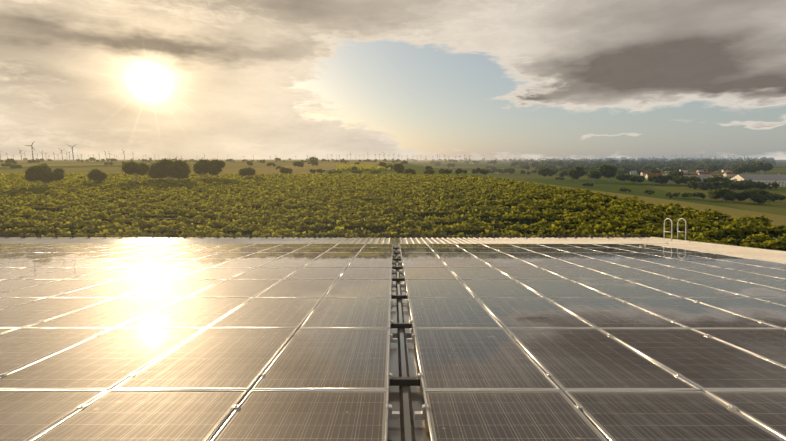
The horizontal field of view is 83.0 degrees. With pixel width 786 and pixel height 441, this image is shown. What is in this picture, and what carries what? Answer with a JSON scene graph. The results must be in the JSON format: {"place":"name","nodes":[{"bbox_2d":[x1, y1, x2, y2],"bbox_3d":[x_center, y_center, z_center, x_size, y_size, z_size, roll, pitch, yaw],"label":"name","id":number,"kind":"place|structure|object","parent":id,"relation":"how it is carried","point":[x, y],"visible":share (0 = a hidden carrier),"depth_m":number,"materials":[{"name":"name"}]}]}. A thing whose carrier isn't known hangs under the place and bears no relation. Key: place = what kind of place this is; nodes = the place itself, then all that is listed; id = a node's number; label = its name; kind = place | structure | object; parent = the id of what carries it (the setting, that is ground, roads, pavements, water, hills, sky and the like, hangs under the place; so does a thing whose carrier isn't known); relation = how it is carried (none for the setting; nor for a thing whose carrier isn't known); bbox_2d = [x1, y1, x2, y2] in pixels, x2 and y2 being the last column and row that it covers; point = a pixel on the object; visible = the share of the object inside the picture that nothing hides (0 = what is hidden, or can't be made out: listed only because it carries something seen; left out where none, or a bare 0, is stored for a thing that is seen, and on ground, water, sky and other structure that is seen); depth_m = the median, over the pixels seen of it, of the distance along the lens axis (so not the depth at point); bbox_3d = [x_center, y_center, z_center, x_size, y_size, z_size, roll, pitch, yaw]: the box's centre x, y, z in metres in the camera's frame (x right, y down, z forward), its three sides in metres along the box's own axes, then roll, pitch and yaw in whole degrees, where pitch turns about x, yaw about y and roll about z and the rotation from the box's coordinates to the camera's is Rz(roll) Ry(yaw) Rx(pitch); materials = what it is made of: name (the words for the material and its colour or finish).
{"place":"outdoors","nodes":[
{"label":"outdoors","id":0,"kind":"place"},
{"bbox_2d":[0,159,785,225],"bbox_3d":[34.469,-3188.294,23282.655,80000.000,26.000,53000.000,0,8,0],"label":"ground","id":1,"kind":"structure","parent":0,"point":[775,211],"depth_m":469.11,"materials":[{"name":"green plant"}]},
{"bbox_2d":[1,163,11,167],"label":"tree","id":2,"kind":"object","parent":1,"relation":"on","point":[6,164],"visible":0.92,"depth_m":447.27,"materials":[{"name":"green plant"}]},
{"bbox_2d":[5,158,16,163],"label":"tree","id":3,"kind":"object","parent":1,"relation":"on","point":[8,160],"visible":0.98,"depth_m":612.65,"materials":[{"name":"green plant"}]},
{"bbox_2d":[9,164,22,169],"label":"tree","id":4,"kind":"object","parent":1,"relation":"on","point":[14,166],"visible":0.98,"depth_m":366.32,"materials":[{"name":"green plant"}]},
{"bbox_2d":[27,159,36,163],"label":"tree","id":5,"kind":"object","parent":1,"relation":"on","point":[32,161],"visible":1,"depth_m":736.91,"materials":[{"name":"green plant"}]},
{"bbox_2d":[22,164,65,185],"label":"tree","id":6,"kind":"object","parent":1,"relation":"on","point":[42,174],"visible":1,"depth_m":108.80,"materials":[{"name":"green plant"}]},
{"bbox_2d":[86,168,108,181],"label":"tree","id":7,"kind":"object","parent":1,"relation":"on","point":[96,174],"visible":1,"depth_m":126.84,"materials":[{"name":"green plant"}]},
{"bbox_2d":[119,161,149,180],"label":"tree","id":8,"kind":"object","parent":1,"relation":"on","point":[133,168],"visible":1,"depth_m":134.83,"materials":[{"name":"green plant"}]},
{"bbox_2d":[148,161,159,179],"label":"tree","id":9,"kind":"object","parent":1,"relation":"on","point":[151,175],"visible":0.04,"depth_m":145.97,"materials":[{"name":"green plant"}]},
{"bbox_2d":[147,157,191,180],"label":"tree","id":10,"kind":"object","parent":1,"relation":"on","point":[165,168],"visible":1,"depth_m":137.31,"materials":[{"name":"green plant"}]},
{"bbox_2d":[192,157,209,178],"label":"tree","id":11,"kind":"object","parent":1,"relation":"on","point":[200,166],"visible":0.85,"depth_m":153.62,"materials":[{"name":"green plant"}]},
{"bbox_2d":[206,159,225,176],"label":"tree","id":12,"kind":"object","parent":1,"relation":"on","point":[215,166],"visible":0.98,"depth_m":154.07,"materials":[{"name":"green plant"}]},
{"bbox_2d":[238,167,256,177],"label":"tree","id":13,"kind":"object","parent":1,"relation":"on","point":[248,171],"visible":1,"depth_m":159.53,"materials":[{"name":"green plant"}]},
{"bbox_2d":[266,162,275,166],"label":"tree","id":14,"kind":"object","parent":1,"relation":"on","point":[269,164],"visible":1,"depth_m":481.80,"materials":[{"name":"green plant"}]},
{"bbox_2d":[279,167,292,173],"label":"tree","id":15,"kind":"object","parent":1,"relation":"on","point":[283,170],"visible":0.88,"depth_m":210.35,"materials":[{"name":"green plant"}]},
{"bbox_2d":[293,161,303,167],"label":"tree","id":16,"kind":"object","parent":1,"relation":"on","point":[298,164],"visible":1,"depth_m":391.22,"materials":[{"name":"green plant"}]},
{"bbox_2d":[308,159,318,165],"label":"tree","id":17,"kind":"object","parent":1,"relation":"on","point":[314,162],"visible":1,"depth_m":542.67,"materials":[{"name":"green plant"}]},
{"bbox_2d":[308,157,318,160],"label":"tree","id":18,"kind":"object","parent":1,"relation":"on","point":[313,158],"visible":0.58,"depth_m":1048.77,"materials":[{"name":"green plant"}]},
{"bbox_2d":[309,168,324,173],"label":"tree","id":19,"kind":"object","parent":1,"relation":"on","point":[313,171],"visible":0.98,"depth_m":246.34,"materials":[{"name":"green plant"}]},
{"bbox_2d":[328,170,341,173],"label":"tree","id":20,"kind":"object","parent":1,"relation":"on","point":[332,172],"visible":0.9,"depth_m":239.56,"materials":[{"name":"green plant"}]},
{"bbox_2d":[350,170,362,173],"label":"tree","id":21,"kind":"object","parent":1,"relation":"on","point":[357,171],"visible":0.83,"depth_m":240.14,"materials":[{"name":"green plant"}]},
{"bbox_2d":[335,164,390,170],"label":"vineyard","id":22,"kind":"object","parent":1,"relation":"on","point":[347,167],"visible":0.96,"depth_m":347.43,"materials":[{"name":"green plant"}]},
{"bbox_2d":[369,170,380,173],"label":"tree","id":23,"kind":"object","parent":1,"relation":"on","point":[374,171],"visible":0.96,"depth_m":238.38,"materials":[{"name":"green plant"}]},
{"bbox_2d":[0,157,778,189],"bbox_3d":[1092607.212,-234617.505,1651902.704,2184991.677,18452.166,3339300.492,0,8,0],"label":"woods","id":24,"kind":"object","parent":1,"relation":"on","point":[660,163],"visible":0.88,"depth_m":1900.34,"materials":[{"name":"green plant"}]},
{"bbox_2d":[0,172,785,250],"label":"vineyard","id":25,"kind":"object","parent":1,"relation":"on","point":[304,205],"visible":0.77,"depth_m":58.26,"materials":[{"name":"green plant"}]},
{"bbox_2d":[393,163,405,173],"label":"tree","id":26,"kind":"object","parent":1,"relation":"on","point":[399,168],"visible":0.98,"depth_m":223.54,"materials":[{"name":"green plant"}]},
{"bbox_2d":[404,168,415,174],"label":"tree","id":27,"kind":"object","parent":1,"relation":"on","point":[408,171],"visible":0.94,"depth_m":217.66,"materials":[{"name":"green plant"}]},
{"bbox_2d":[423,169,434,174],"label":"tree","id":28,"kind":"object","parent":1,"relation":"on","point":[430,171],"visible":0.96,"depth_m":226.53,"materials":[{"name":"green plant"}]},
{"bbox_2d":[438,168,451,173],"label":"tree","id":29,"kind":"object","parent":1,"relation":"on","point":[443,171],"visible":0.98,"depth_m":231.29,"materials":[{"name":"green plant"}]},
{"bbox_2d":[446,163,455,167],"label":"tree","id":30,"kind":"object","parent":1,"relation":"on","point":[451,165],"visible":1,"depth_m":1661.05,"materials":[{"name":"green plant"}]},
{"bbox_2d":[445,159,457,162],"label":"tree","id":31,"kind":"object","parent":1,"relation":"on","point":[452,161],"visible":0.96,"depth_m":3371.30,"materials":[{"name":"green plant"}]},
{"bbox_2d":[455,168,467,173],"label":"tree","id":32,"kind":"object","parent":1,"relation":"on","point":[459,170],"visible":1,"depth_m":241.08,"materials":[{"name":"green plant"}]},
{"bbox_2d":[464,160,477,163],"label":"tree","id":33,"kind":"object","parent":1,"relation":"on","point":[468,162],"visible":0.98,"depth_m":3030.33,"materials":[{"name":"green plant"}]},
{"bbox_2d":[471,167,488,174],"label":"tree","id":34,"kind":"object","parent":1,"relation":"on","point":[481,171],"visible":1,"depth_m":365.60,"materials":[{"name":"green plant"}]},
{"bbox_2d":[489,168,504,174],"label":"tree","id":35,"kind":"object","parent":1,"relation":"on","point":[496,170],"visible":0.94,"depth_m":979.02,"materials":[{"name":"green plant"}]},
{"bbox_2d":[504,168,514,173],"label":"tree","id":36,"kind":"object","parent":1,"relation":"on","point":[510,170],"visible":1,"depth_m":975.59,"materials":[{"name":"green plant"}]},
{"bbox_2d":[519,165,529,169],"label":"tree","id":37,"kind":"object","parent":1,"relation":"on","point":[525,167],"visible":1,"depth_m":1325.17,"materials":[{"name":"green plant"}]},
{"bbox_2d":[537,167,554,178],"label":"tree","id":38,"kind":"object","parent":1,"relation":"on","point":[546,171],"visible":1,"depth_m":687.80,"materials":[{"name":"green plant"}]},
{"bbox_2d":[558,170,567,177],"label":"tree","id":39,"kind":"object","parent":1,"relation":"on","point":[562,173],"visible":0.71,"depth_m":689.93,"materials":[{"name":"green plant"}]},
{"bbox_2d":[566,166,585,181],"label":"tree","id":40,"kind":"object","parent":1,"relation":"on","point":[577,172],"visible":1,"depth_m":580.32,"materials":[{"name":"green plant"}]},
{"bbox_2d":[582,182,593,186],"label":"tree","id":41,"kind":"object","parent":1,"relation":"on","point":[585,184],"visible":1,"depth_m":466.93,"materials":[{"name":"green plant"}]},
{"bbox_2d":[587,169,602,182],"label":"tree","id":42,"kind":"object","parent":1,"relation":"on","point":[595,174],"visible":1,"depth_m":548.54,"materials":[{"name":"green plant"}]},
{"bbox_2d":[597,163,618,181],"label":"tree","id":43,"kind":"object","parent":1,"relation":"on","point":[608,171],"visible":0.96,"depth_m":574.51,"materials":[{"name":"green plant"}]},
{"bbox_2d":[615,173,634,182],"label":"tree","id":44,"kind":"object","parent":1,"relation":"on","point":[622,177],"visible":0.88,"depth_m":548.76,"materials":[{"name":"green plant"}]},
{"bbox_2d":[619,187,631,191],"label":"tree","id":45,"kind":"object","parent":1,"relation":"on","point":[623,189],"visible":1,"depth_m":387.40,"materials":[{"name":"green plant"}]},
{"bbox_2d":[629,175,645,183],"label":"tree","id":46,"kind":"object","parent":1,"relation":"on","point":[638,178],"visible":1,"depth_m":524.72,"materials":[{"name":"green plant"}]},
{"bbox_2d":[641,166,652,170],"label":"tree","id":47,"kind":"object","parent":1,"relation":"on","point":[645,168],"visible":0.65,"depth_m":1158.33,"materials":[{"name":"green plant"}]},
{"bbox_2d":[644,190,654,193],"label":"bush","id":48,"kind":"object","parent":1,"relation":"on","point":[648,191],"visible":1,"depth_m":359.48,"materials":[{"name":"green plant"}]},
{"bbox_2d":[645,173,661,178],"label":"house","id":49,"kind":"structure","parent":1,"relation":"on","point":[647,174],"depth_m":697.42,"materials":[{"name":"paint"}]},
{"bbox_2d":[648,169,660,172],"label":"tree","id":50,"kind":"object","parent":1,"relation":"on","point":[654,171],"visible":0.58,"depth_m":744.53,"materials":[{"name":"green plant"}]},
{"bbox_2d":[646,174,668,184],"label":"tree","id":51,"kind":"object","parent":1,"relation":"on","point":[660,179],"visible":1,"depth_m":502.62,"materials":[{"name":"green plant"}]},
{"bbox_2d":[662,167,675,171],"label":"tree","id":52,"kind":"object","parent":1,"relation":"on","point":[668,169],"visible":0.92,"depth_m":1132.85,"materials":[{"name":"green plant"}]},
{"bbox_2d":[664,173,678,183],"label":"tree","id":53,"kind":"object","parent":1,"relation":"on","point":[670,176],"visible":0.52,"depth_m":526.60,"materials":[{"name":"green plant"}]},
{"bbox_2d":[665,192,685,197],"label":"bush","id":54,"kind":"object","parent":1,"relation":"on","point":[669,195],"visible":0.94,"depth_m":325.14,"materials":[{"name":"green plant"}]},
{"bbox_2d":[669,170,683,175],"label":"tree","id":55,"kind":"object","parent":1,"relation":"on","point":[677,173],"visible":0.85,"depth_m":689.74,"materials":[{"name":"green plant"}]},
{"bbox_2d":[671,175,692,185],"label":"tree","id":56,"kind":"object","parent":1,"relation":"on","point":[681,179],"visible":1,"depth_m":483.47,"materials":[{"name":"green plant"}]},
{"bbox_2d":[681,160,692,165],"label":"tree","id":57,"kind":"object","parent":1,"relation":"on","point":[688,161],"visible":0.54,"depth_m":2005.54,"materials":[{"name":"green plant"}]},
{"bbox_2d":[681,192,706,198],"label":"bush","id":58,"kind":"object","parent":1,"relation":"on","point":[698,194],"visible":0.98,"depth_m":318.95,"materials":[{"name":"green plant"}]},
{"bbox_2d":[684,175,708,181],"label":"house","id":59,"kind":"structure","parent":1,"relation":"on","point":[702,177],"depth_m":599.14,"materials":[{"name":"paint"}]},
{"bbox_2d":[691,166,703,170],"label":"tree","id":60,"kind":"object","parent":1,"relation":"on","point":[694,168],"visible":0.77,"depth_m":1125.36,"materials":[{"name":"green plant"}]},
{"bbox_2d":[688,176,710,184],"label":"tree","id":61,"kind":"object","parent":1,"relation":"on","point":[694,178],"visible":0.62,"depth_m":483.85,"materials":[{"name":"green plant"}]},
{"bbox_2d":[697,172,710,175],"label":"house","id":62,"kind":"structure","parent":1,"relation":"on","point":[704,173],"depth_m":805.84,"materials":[{"name":"paint"}]},
{"bbox_2d":[702,164,718,173],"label":"tree","id":63,"kind":"object","parent":1,"relation":"on","point":[711,168],"visible":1,"depth_m":1031.95,"materials":[{"name":"green plant"}]},
{"bbox_2d":[702,176,729,181],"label":"tree","id":64,"kind":"object","parent":1,"relation":"on","point":[715,178],"visible":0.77,"depth_m":504.72,"materials":[{"name":"green plant"}]},
{"bbox_2d":[705,186,739,201],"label":"tree","id":65,"kind":"object","parent":1,"relation":"on","point":[727,193],"visible":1,"depth_m":293.74,"materials":[{"name":"green plant"}]},
{"bbox_2d":[723,172,734,175],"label":"house","id":66,"kind":"structure","parent":1,"relation":"on","point":[729,174],"depth_m":839.23,"materials":[{"name":"paint"}]},
{"bbox_2d":[731,163,749,173],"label":"tree","id":67,"kind":"object","parent":1,"relation":"on","point":[742,167],"visible":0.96,"depth_m":900.04,"materials":[{"name":"green plant"}]},
{"bbox_2d":[737,187,774,204],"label":"tree","id":68,"kind":"object","parent":1,"relation":"on","point":[759,196],"visible":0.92,"depth_m":282.63,"materials":[{"name":"green plant"}]},
{"bbox_2d":[731,174,785,186],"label":"shed","id":69,"kind":"structure","parent":1,"relation":"on","point":[780,180],"depth_m":479.15,"materials":[{"name":"paint"}]},
{"bbox_2d":[748,162,772,173],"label":"tree","id":70,"kind":"object","parent":1,"relation":"on","point":[754,167],"visible":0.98,"depth_m":876.45,"materials":[{"name":"green plant"}]},
{"bbox_2d":[769,192,785,201],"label":"tree","id":71,"kind":"object","parent":1,"relation":"on","point":[777,196],"visible":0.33,"depth_m":294.99,"materials":[{"name":"green plant"}]},
{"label":"hall walls","id":72,"kind":"object","parent":1,"relation":"on","visible":0},
{"bbox_2d":[0,237,785,440],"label":"roof","id":73,"kind":"structure","parent":72,"relation":"on","point":[406,402],"depth_m":15.80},
{"bbox_2d":[0,234,641,238],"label":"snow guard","id":74,"kind":"object","parent":73,"relation":"attached to","point":[105,236],"visible":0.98,"depth_m":20.54,"materials":[{"name":"metal"}]},
{"bbox_2d":[0,244,770,440],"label":"panel mounting rails","id":75,"kind":"object","parent":73,"relation":"on","point":[405,381],"visible":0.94,"depth_m":4.56,"materials":[{"name":"silver metal"}]},
{"bbox_2d":[0,244,785,440],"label":"pv frames","id":76,"kind":"structure","parent":73,"relation":"on","point":[224,421],"depth_m":4.84,"materials":[{"name":"silver metal"}]},
{"bbox_2d":[0,244,785,440],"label":"solar panels","id":77,"kind":"object","parent":76,"relation":"in","point":[449,358],"visible":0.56,"depth_m":4.31,"materials":[{"name":"black glass"}]},
{"bbox_2d":[663,218,685,240],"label":"ladder rails","id":78,"kind":"object","parent":72,"relation":"on","point":[671,228],"visible":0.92,"depth_m":19.41,"materials":[{"name":"silver metal"}]},
{"bbox_2d":[0,0,785,159],"label":"sky","id":79,"kind":"structure","parent":0,"point":[188,79],"materials":[{"name":"grey"}]}
]}

